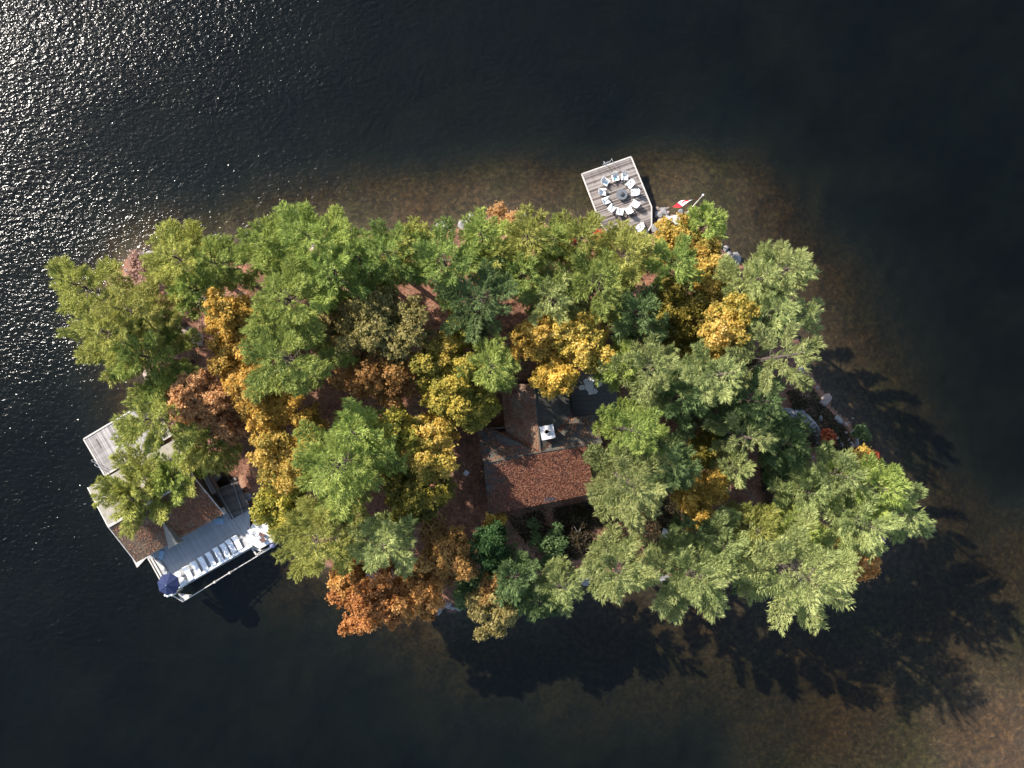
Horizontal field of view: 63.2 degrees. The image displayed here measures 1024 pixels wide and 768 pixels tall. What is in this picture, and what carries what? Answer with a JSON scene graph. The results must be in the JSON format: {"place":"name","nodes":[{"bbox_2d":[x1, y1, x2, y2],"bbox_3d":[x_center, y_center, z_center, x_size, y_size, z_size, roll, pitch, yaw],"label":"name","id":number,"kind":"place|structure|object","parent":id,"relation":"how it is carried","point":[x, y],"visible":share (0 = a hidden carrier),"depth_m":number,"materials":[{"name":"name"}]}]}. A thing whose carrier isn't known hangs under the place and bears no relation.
{"place":"outdoors","nodes":[
{"label":"outdoors","id":0,"kind":"place"},
{"bbox_2d":[106,211,884,612],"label":"ground","id":1,"kind":"structure","parent":0,"point":[476,519],"depth_m":105.86,"materials":[{"name":"brown soil"}]},
{"bbox_2d":[43,254,124,321],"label":"pine tree","id":2,"kind":"object","parent":1,"relation":"on","point":[71,278],"visible":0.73,"depth_m":95.90,"materials":[{"name":"green plant"}]},
{"bbox_2d":[54,291,170,387],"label":"pine tree","id":3,"kind":"object","parent":1,"relation":"on","point":[85,329],"visible":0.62,"depth_m":91.08,"materials":[{"name":"green plant"}]},
{"bbox_2d":[89,271,186,350],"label":"pine tree","id":4,"kind":"object","parent":1,"relation":"on","point":[138,293],"visible":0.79,"depth_m":92.08,"materials":[{"name":"green plant"}]},
{"bbox_2d":[92,308,204,402],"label":"pine tree","id":5,"kind":"object","parent":1,"relation":"on","point":[153,371],"visible":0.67,"depth_m":94.48,"materials":[{"name":"green plant"}]},
{"bbox_2d":[109,380,210,457],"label":"pine tree","id":6,"kind":"object","parent":1,"relation":"on","point":[154,440],"visible":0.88,"depth_m":91.95,"materials":[{"name":"green plant"}]},
{"bbox_2d":[146,449,207,508],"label":"pine tree","id":7,"kind":"object","parent":1,"relation":"on","point":[159,484],"visible":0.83,"depth_m":100.90,"materials":[{"name":"green plant"}]},
{"bbox_2d":[138,216,229,303],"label":"pine tree","id":8,"kind":"object","parent":1,"relation":"on","point":[166,260],"visible":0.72,"depth_m":94.03,"materials":[{"name":"green plant"}]},
{"bbox_2d":[164,264,226,320],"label":"pine tree","id":9,"kind":"object","parent":1,"relation":"on","point":[191,296],"visible":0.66,"depth_m":95.80,"materials":[{"name":"green plant"}]},
{"bbox_2d":[164,367,230,426],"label":"maple tree","id":10,"kind":"object","parent":1,"relation":"on","point":[210,399],"visible":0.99,"depth_m":93.35,"materials":[{"name":"brown plant"}]},
{"bbox_2d":[170,426,242,476],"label":"pine tree","id":11,"kind":"object","parent":1,"relation":"on","point":[216,461],"visible":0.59,"depth_m":99.39,"materials":[{"name":"green plant"}]},
{"bbox_2d":[179,232,259,297],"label":"pine tree","id":12,"kind":"object","parent":1,"relation":"on","point":[218,249],"visible":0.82,"depth_m":95.24,"materials":[{"name":"green plant"}]},
{"bbox_2d":[190,397,256,446],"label":"maple tree","id":13,"kind":"object","parent":1,"relation":"on","point":[229,427],"visible":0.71,"depth_m":96.78,"materials":[{"name":"brown plant"}]},
{"bbox_2d":[203,329,252,380],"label":"maple tree","id":14,"kind":"object","parent":1,"relation":"on","point":[222,359],"visible":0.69,"depth_m":94.75,"materials":[{"name":"yellow plant"}]},
{"bbox_2d":[201,284,268,346],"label":"maple tree","id":15,"kind":"object","parent":1,"relation":"on","point":[231,313],"visible":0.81,"depth_m":95.05,"materials":[{"name":"yellow plant"}]},
{"bbox_2d":[220,347,277,415],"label":"maple tree","id":16,"kind":"object","parent":1,"relation":"on","point":[233,379],"visible":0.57,"depth_m":93.62,"materials":[{"name":"yellow plant"}]},
{"bbox_2d":[232,212,310,288],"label":"pine tree","id":17,"kind":"object","parent":1,"relation":"on","point":[267,233],"visible":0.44,"depth_m":92.42,"materials":[{"name":"green plant"}]},
{"bbox_2d":[239,383,304,434],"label":"maple tree","id":18,"kind":"object","parent":1,"relation":"on","point":[264,416],"visible":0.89,"depth_m":95.30,"materials":[{"name":"yellow plant"}]},
{"bbox_2d":[248,483,307,538],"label":"maple tree","id":19,"kind":"object","parent":1,"relation":"on","point":[270,509],"visible":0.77,"depth_m":95.50,"materials":[{"name":"yellow plant"}]},
{"bbox_2d":[245,426,312,498],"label":"maple tree","id":20,"kind":"object","parent":1,"relation":"on","point":[274,453],"visible":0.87,"depth_m":94.01,"materials":[{"name":"yellow plant"}]},
{"bbox_2d":[238,252,353,347],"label":"pine tree","id":21,"kind":"object","parent":1,"relation":"on","point":[291,276],"visible":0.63,"depth_m":89.56,"materials":[{"name":"green plant"}]},
{"bbox_2d":[236,300,359,405],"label":"pine tree","id":22,"kind":"object","parent":1,"relation":"on","point":[294,382],"visible":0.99,"depth_m":88.53,"materials":[{"name":"green plant"}]},
{"bbox_2d":[264,200,358,304],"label":"pine tree","id":23,"kind":"object","parent":1,"relation":"on","point":[313,225],"visible":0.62,"depth_m":90.05,"materials":[{"name":"green plant"}]},
{"bbox_2d":[268,490,370,583],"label":"pine tree","id":24,"kind":"object","parent":1,"relation":"on","point":[303,526],"visible":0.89,"depth_m":90.17,"materials":[{"name":"green plant"}]},
{"bbox_2d":[294,236,379,314],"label":"pine tree","id":25,"kind":"object","parent":1,"relation":"on","point":[324,300],"visible":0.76,"depth_m":90.60,"materials":[{"name":"green plant"}]},
{"bbox_2d":[290,407,408,523],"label":"pine tree","id":26,"kind":"object","parent":1,"relation":"on","point":[338,483],"visible":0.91,"depth_m":89.33,"materials":[{"name":"green plant"}]},
{"bbox_2d":[330,396,386,466],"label":"pine tree","id":27,"kind":"object","parent":1,"relation":"on","point":[369,412],"visible":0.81,"depth_m":90.09,"materials":[{"name":"green plant"}]},
{"bbox_2d":[333,226,396,290],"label":"pine tree","id":28,"kind":"object","parent":1,"relation":"on","point":[353,232],"visible":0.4,"depth_m":92.07,"materials":[{"name":"green plant"}]},
{"bbox_2d":[324,558,406,637],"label":"maple tree","id":29,"kind":"object","parent":1,"relation":"on","point":[367,603],"visible":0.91,"depth_m":94.89,"materials":[{"name":"orange plant"}]},
{"bbox_2d":[326,341,418,409],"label":"oak tree","id":30,"kind":"object","parent":1,"relation":"on","point":[383,381],"visible":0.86,"depth_m":93.76,"materials":[{"name":"brown plant"}]},
{"bbox_2d":[346,505,417,582],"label":"pine tree","id":31,"kind":"object","parent":1,"relation":"on","point":[403,542],"visible":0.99,"depth_m":92.39,"materials":[{"name":"green plant"}]},
{"bbox_2d":[333,285,442,365],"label":"oak tree","id":32,"kind":"object","parent":1,"relation":"on","point":[382,321],"visible":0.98,"depth_m":91.61,"materials":[{"name":"green plant"}]},
{"bbox_2d":[347,217,431,289],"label":"pine tree","id":33,"kind":"object","parent":1,"relation":"on","point":[382,272],"visible":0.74,"depth_m":91.81,"materials":[{"name":"green plant"}]},
{"bbox_2d":[372,402,423,459],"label":"maple tree","id":34,"kind":"object","parent":1,"relation":"on","point":[397,418],"visible":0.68,"depth_m":92.93,"materials":[{"name":"yellow plant"}]},
{"bbox_2d":[378,214,444,284],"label":"pine tree","id":35,"kind":"object","parent":1,"relation":"on","point":[412,225],"visible":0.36,"depth_m":93.74,"materials":[{"name":"green plant"}]},
{"bbox_2d":[382,566,445,625],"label":"maple tree","id":36,"kind":"object","parent":1,"relation":"on","point":[423,600],"visible":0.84,"depth_m":95.65,"materials":[{"name":"orange plant"}]},
{"bbox_2d":[377,460,458,534],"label":"maple tree","id":37,"kind":"object","parent":1,"relation":"on","point":[418,499],"visible":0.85,"depth_m":94.00,"materials":[{"name":"green plant"}]},
{"bbox_2d":[396,412,459,486],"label":"maple tree","id":38,"kind":"object","parent":1,"relation":"on","point":[436,453],"visible":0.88,"depth_m":93.59,"materials":[{"name":"yellow plant"}]},
{"bbox_2d":[419,328,465,370],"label":"maple tree","id":39,"kind":"object","parent":1,"relation":"on","point":[445,347],"visible":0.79,"depth_m":93.93,"materials":[{"name":"yellow plant"}]},
{"bbox_2d":[410,512,479,587],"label":"maple tree","id":40,"kind":"object","parent":1,"relation":"on","point":[446,552],"visible":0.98,"depth_m":95.36,"materials":[{"name":"brown plant"}]},
{"bbox_2d":[401,215,496,312],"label":"pine tree","id":41,"kind":"object","parent":1,"relation":"on","point":[463,262],"visible":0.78,"depth_m":91.76,"materials":[{"name":"green plant"}]},
{"bbox_2d":[408,351,495,420],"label":"maple tree","id":42,"kind":"object","parent":1,"relation":"on","point":[441,391],"visible":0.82,"depth_m":93.16,"materials":[{"name":"yellow plant"}]},
{"bbox_2d":[433,254,519,345],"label":"pine tree","id":43,"kind":"object","parent":1,"relation":"on","point":[493,306],"visible":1,"depth_m":91.79,"materials":[{"name":"green plant"}]},
{"bbox_2d":[456,387,502,434],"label":"maple tree","id":44,"kind":"object","parent":1,"relation":"on","point":[482,414],"visible":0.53,"depth_m":95.12,"materials":[{"name":"green plant"}]},
{"bbox_2d":[456,206,511,273],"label":"pine tree","id":45,"kind":"object","parent":1,"relation":"on","point":[476,225],"visible":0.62,"depth_m":95.06,"materials":[{"name":"green plant"}]},
{"bbox_2d":[454,333,521,392],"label":"pine tree","id":46,"kind":"object","parent":1,"relation":"on","point":[502,369],"visible":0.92,"depth_m":92.12,"materials":[{"name":"green plant"}]},
{"bbox_2d":[464,520,511,575],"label":"maple tree","id":47,"kind":"object","parent":1,"relation":"on","point":[490,547],"visible":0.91,"depth_m":96.30,"materials":[{"name":"green plant"}]},
{"bbox_2d":[122,228,856,596],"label":"fallen leaves","id":48,"kind":"object","parent":1,"relation":"on","point":[478,436],"visible":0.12,"depth_m":105.72,"materials":[{"name":"brown plant"}]},
{"bbox_2d":[463,581,518,642],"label":"maple tree","id":49,"kind":"object","parent":1,"relation":"on","point":[494,618],"visible":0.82,"depth_m":96.62,"materials":[{"name":"beige plant"}]},
{"bbox_2d":[481,542,540,606],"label":"pine tree","id":50,"kind":"object","parent":1,"relation":"on","point":[511,589],"visible":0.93,"depth_m":95.44,"materials":[{"name":"green plant"}]},
{"bbox_2d":[495,243,556,309],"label":"pine tree","id":51,"kind":"object","parent":1,"relation":"on","point":[526,270],"visible":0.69,"depth_m":93.68,"materials":[{"name":"green plant"}]},
{"bbox_2d":[502,202,556,266],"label":"pine tree","id":52,"kind":"object","parent":1,"relation":"on","point":[534,226],"visible":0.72,"depth_m":93.89,"materials":[{"name":"green plant"}]},
{"bbox_2d":[506,311,564,361],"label":"maple tree","id":53,"kind":"object","parent":1,"relation":"on","point":[527,338],"visible":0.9,"depth_m":94.45,"materials":[{"name":"yellow plant"}]},
{"bbox_2d":[509,576,565,623],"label":"pine tree","id":54,"kind":"object","parent":1,"relation":"on","point":[533,611],"visible":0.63,"depth_m":97.48,"materials":[{"name":"green plant"}]},
{"bbox_2d":[478,381,602,514],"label":"cottage","id":55,"kind":"structure","parent":1,"relation":"on","point":[516,475],"depth_m":99.83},
{"bbox_2d":[525,516,569,573],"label":"shrub","id":56,"kind":"object","parent":1,"relation":"on","point":[555,539],"visible":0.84,"depth_m":103.72,"materials":[{"name":"green plant"}]},
{"bbox_2d":[519,259,587,327],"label":"pine tree","id":57,"kind":"object","parent":1,"relation":"on","point":[541,308],"visible":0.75,"depth_m":93.69,"materials":[{"name":"green plant"}]},
{"bbox_2d":[528,351,579,400],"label":"maple tree","id":58,"kind":"object","parent":1,"relation":"on","point":[552,376],"visible":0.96,"depth_m":95.03,"materials":[{"name":"yellow plant"}]},
{"bbox_2d":[530,555,585,616],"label":"pine tree","id":59,"kind":"object","parent":1,"relation":"on","point":[551,574],"visible":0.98,"depth_m":97.46,"materials":[{"name":"green plant"}]},
{"bbox_2d":[545,208,613,271],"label":"pine tree","id":60,"kind":"object","parent":1,"relation":"on","point":[589,227],"visible":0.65,"depth_m":95.73,"materials":[{"name":"green plant"}]},
{"bbox_2d":[546,310,618,373],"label":"maple tree","id":61,"kind":"object","parent":1,"relation":"on","point":[584,347],"visible":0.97,"depth_m":93.40,"materials":[{"name":"yellow plant"}]},
{"bbox_2d":[508,499,679,560],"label":"ground cover","id":62,"kind":"object","parent":1,"relation":"on","point":[669,507],"visible":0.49,"depth_m":105.62,"materials":[{"name":"brown plant"}]},
{"bbox_2d":[571,371,617,429],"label":"patio","id":63,"kind":"structure","parent":1,"relation":"on","point":[584,403],"depth_m":105.24,"materials":[{"name":"grey wood"}]},
{"bbox_2d":[552,246,639,328],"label":"pine tree","id":64,"kind":"object","parent":1,"relation":"on","point":[607,278],"visible":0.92,"depth_m":91.95,"materials":[{"name":"green plant"}]},
{"bbox_2d":[581,521,663,605],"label":"pine tree","id":65,"kind":"object","parent":1,"relation":"on","point":[640,575],"visible":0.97,"depth_m":91.55,"materials":[{"name":"green plant"}]},
{"bbox_2d":[592,219,661,294],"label":"pine tree","id":66,"kind":"object","parent":1,"relation":"on","point":[636,245],"visible":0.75,"depth_m":92.54,"materials":[{"name":"green plant"}]},
{"bbox_2d":[582,435,673,536],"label":"pine tree","id":67,"kind":"object","parent":1,"relation":"on","point":[625,501],"visible":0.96,"depth_m":89.11,"materials":[{"name":"green plant"}]},
{"bbox_2d":[591,395,669,465],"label":"pine tree","id":68,"kind":"object","parent":1,"relation":"on","point":[644,427],"visible":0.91,"depth_m":89.91,"materials":[{"name":"green plant"}]},
{"bbox_2d":[607,280,672,351],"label":"pine tree","id":69,"kind":"object","parent":1,"relation":"on","point":[627,329],"visible":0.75,"depth_m":93.03,"materials":[{"name":"green plant"}]},
{"bbox_2d":[597,320,690,412],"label":"pine tree","id":70,"kind":"object","parent":1,"relation":"on","point":[650,381],"visible":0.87,"depth_m":90.47,"materials":[{"name":"green plant"}]},
{"bbox_2d":[628,431,703,492],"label":"pine tree","id":71,"kind":"object","parent":1,"relation":"on","point":[679,468],"visible":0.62,"depth_m":90.45,"materials":[{"name":"green plant"}]},
{"bbox_2d":[639,231,705,293],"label":"pine tree","id":72,"kind":"object","parent":1,"relation":"on","point":[681,260],"visible":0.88,"depth_m":94.06,"materials":[{"name":"green plant"}]},
{"bbox_2d":[636,274,711,339],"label":"maple tree","id":73,"kind":"object","parent":1,"relation":"on","point":[676,309],"visible":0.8,"depth_m":94.91,"materials":[{"name":"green plant"}]},
{"bbox_2d":[644,364,713,442],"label":"pine tree","id":74,"kind":"object","parent":1,"relation":"on","point":[693,405],"visible":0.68,"depth_m":92.54,"materials":[{"name":"green plant"}]},
{"bbox_2d":[653,213,706,268],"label":"maple tree","id":75,"kind":"object","parent":1,"relation":"on","point":[669,230],"visible":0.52,"depth_m":99.63,"materials":[{"name":"yellow plant"}]},
{"bbox_2d":[641,527,739,625],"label":"pine tree","id":76,"kind":"object","parent":1,"relation":"on","point":[701,588],"visible":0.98,"depth_m":91.34,"materials":[{"name":"green plant"}]},
{"bbox_2d":[669,465,730,532],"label":"maple tree","id":77,"kind":"object","parent":1,"relation":"on","point":[696,500],"visible":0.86,"depth_m":95.28,"materials":[{"name":"yellow plant"}]},
{"bbox_2d":[674,198,728,242],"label":"maple tree","id":78,"kind":"object","parent":1,"relation":"on","point":[713,230],"visible":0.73,"depth_m":99.69,"materials":[{"name":"green plant"}]},
{"bbox_2d":[671,338,747,408],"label":"pine tree","id":79,"kind":"object","parent":1,"relation":"on","point":[727,368],"visible":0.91,"depth_m":85.84,"materials":[{"name":"green plant"}]},
{"bbox_2d":[687,504,750,567],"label":"pine tree","id":80,"kind":"object","parent":1,"relation":"on","point":[722,523],"visible":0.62,"depth_m":91.86,"materials":[{"name":"green plant"}]},
{"bbox_2d":[697,306,752,364],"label":"maple tree","id":81,"kind":"object","parent":1,"relation":"on","point":[717,332],"visible":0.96,"depth_m":90.85,"materials":[{"name":"yellow plant"}]},
{"bbox_2d":[707,436,756,492],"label":"pine tree","id":82,"kind":"object","parent":1,"relation":"on","point":[740,463],"visible":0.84,"depth_m":94.10,"materials":[{"name":"green plant"}]},
{"bbox_2d":[709,291,762,329],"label":"maple tree","id":83,"kind":"object","parent":1,"relation":"on","point":[734,303],"visible":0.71,"depth_m":91.07,"materials":[{"name":"yellow plant"}]},
{"bbox_2d":[702,407,780,467],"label":"pine tree","id":84,"kind":"object","parent":1,"relation":"on","point":[737,438],"visible":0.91,"depth_m":90.70,"materials":[{"name":"green plant"}]},
{"bbox_2d":[712,253,782,307],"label":"pine tree","id":85,"kind":"object","parent":1,"relation":"on","point":[728,271],"visible":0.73,"depth_m":92.53,"materials":[{"name":"plant"}]},
{"bbox_2d":[712,364,788,440],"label":"pine tree","id":86,"kind":"object","parent":1,"relation":"on","point":[768,406],"visible":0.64,"depth_m":92.64,"materials":[{"name":"green plant"}]},
{"bbox_2d":[723,499,783,556],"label":"pine tree","id":87,"kind":"object","parent":1,"relation":"on","point":[749,514],"visible":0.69,"depth_m":94.02,"materials":[{"name":"green plant"}]},
{"bbox_2d":[737,282,803,348],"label":"pine tree","id":88,"kind":"object","parent":1,"relation":"on","point":[781,313],"visible":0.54,"depth_m":89.76,"materials":[{"name":"green plant"}]},
{"bbox_2d":[723,317,828,396],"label":"pine tree","id":89,"kind":"object","parent":1,"relation":"on","point":[772,362],"visible":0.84,"depth_m":86.34,"materials":[{"name":"green plant"}]},
{"bbox_2d":[742,409,815,477],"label":"pine tree","id":90,"kind":"object","parent":1,"relation":"on","point":[789,431],"visible":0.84,"depth_m":96.25,"materials":[{"name":"green plant"}]},
{"bbox_2d":[739,238,822,305],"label":"pine tree","id":91,"kind":"object","parent":1,"relation":"on","point":[768,252],"visible":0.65,"depth_m":90.30,"materials":[{"name":"green plant"}]},
{"bbox_2d":[719,506,864,635],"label":"pine tree","id":92,"kind":"object","parent":1,"relation":"on","point":[805,595],"visible":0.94,"depth_m":88.10,"materials":[{"name":"green plant"}]},
{"bbox_2d":[768,462,831,516],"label":"pine tree","id":93,"kind":"object","parent":1,"relation":"on","point":[788,500],"visible":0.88,"depth_m":93.84,"materials":[{"name":"green plant"}]},
{"bbox_2d":[787,386,857,453],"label":"shrub","id":94,"kind":"object","parent":1,"relation":"on","point":[841,435],"visible":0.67,"depth_m":106.81,"materials":[{"name":"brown plant"}]},
{"bbox_2d":[786,439,874,511],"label":"pine tree","id":95,"kind":"object","parent":1,"relation":"on","point":[842,478],"visible":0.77,"depth_m":91.82,"materials":[{"name":"green plant"}]},
{"bbox_2d":[793,475,906,571],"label":"pine tree","id":96,"kind":"object","parent":1,"relation":"on","point":[869,542],"visible":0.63,"depth_m":90.59,"materials":[{"name":"green plant"}]},
{"bbox_2d":[823,450,912,520],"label":"pine tree","id":97,"kind":"object","parent":1,"relation":"on","point":[887,478],"visible":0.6,"depth_m":90.16,"materials":[{"name":"green plant"}]},
{"bbox_2d":[846,482,935,545],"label":"pine tree","id":98,"kind":"object","parent":1,"relation":"on","point":[917,521],"visible":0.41,"depth_m":91.97,"materials":[{"name":"green plant"}]},
{"bbox_2d":[0,0,1023,767],"bbox_3d":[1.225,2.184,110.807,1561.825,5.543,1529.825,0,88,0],"label":"lake bed","id":99,"kind":"object","parent":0,"point":[868,154],"visible":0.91,"depth_m":112.12,"materials":[{"name":"brown sand"}]},
{"bbox_2d":[90,442,197,540],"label":"pine tree","id":100,"kind":"object","parent":99,"relation":"on","point":[118,489],"visible":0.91,"depth_m":100.20,"materials":[{"name":"green plant"}]},
{"bbox_2d":[147,509,252,589],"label":"terrace","id":101,"kind":"structure","parent":99,"relation":"on","point":[199,542],"depth_m":106.36,"materials":[{"name":"grey wood"}]},
{"bbox_2d":[87,441,224,566],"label":"boathouse","id":102,"kind":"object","parent":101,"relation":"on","point":[204,506],"visible":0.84,"depth_m":102.95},
{"bbox_3d":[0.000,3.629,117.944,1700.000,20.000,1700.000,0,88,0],"label":"lake water","id":103,"kind":"structure","parent":0,"visible":0},
{"bbox_2d":[83,409,171,475],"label":"pale dock","id":104,"kind":"object","parent":103,"relation":"in","point":[99,443],"visible":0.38,"depth_m":107.11,"materials":[{"name":"grey wood"}]},
{"bbox_2d":[581,156,651,237],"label":"dock","id":105,"kind":"object","parent":103,"relation":"in","point":[593,183],"visible":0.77,"depth_m":108.06,"materials":[{"name":"grey wood"}]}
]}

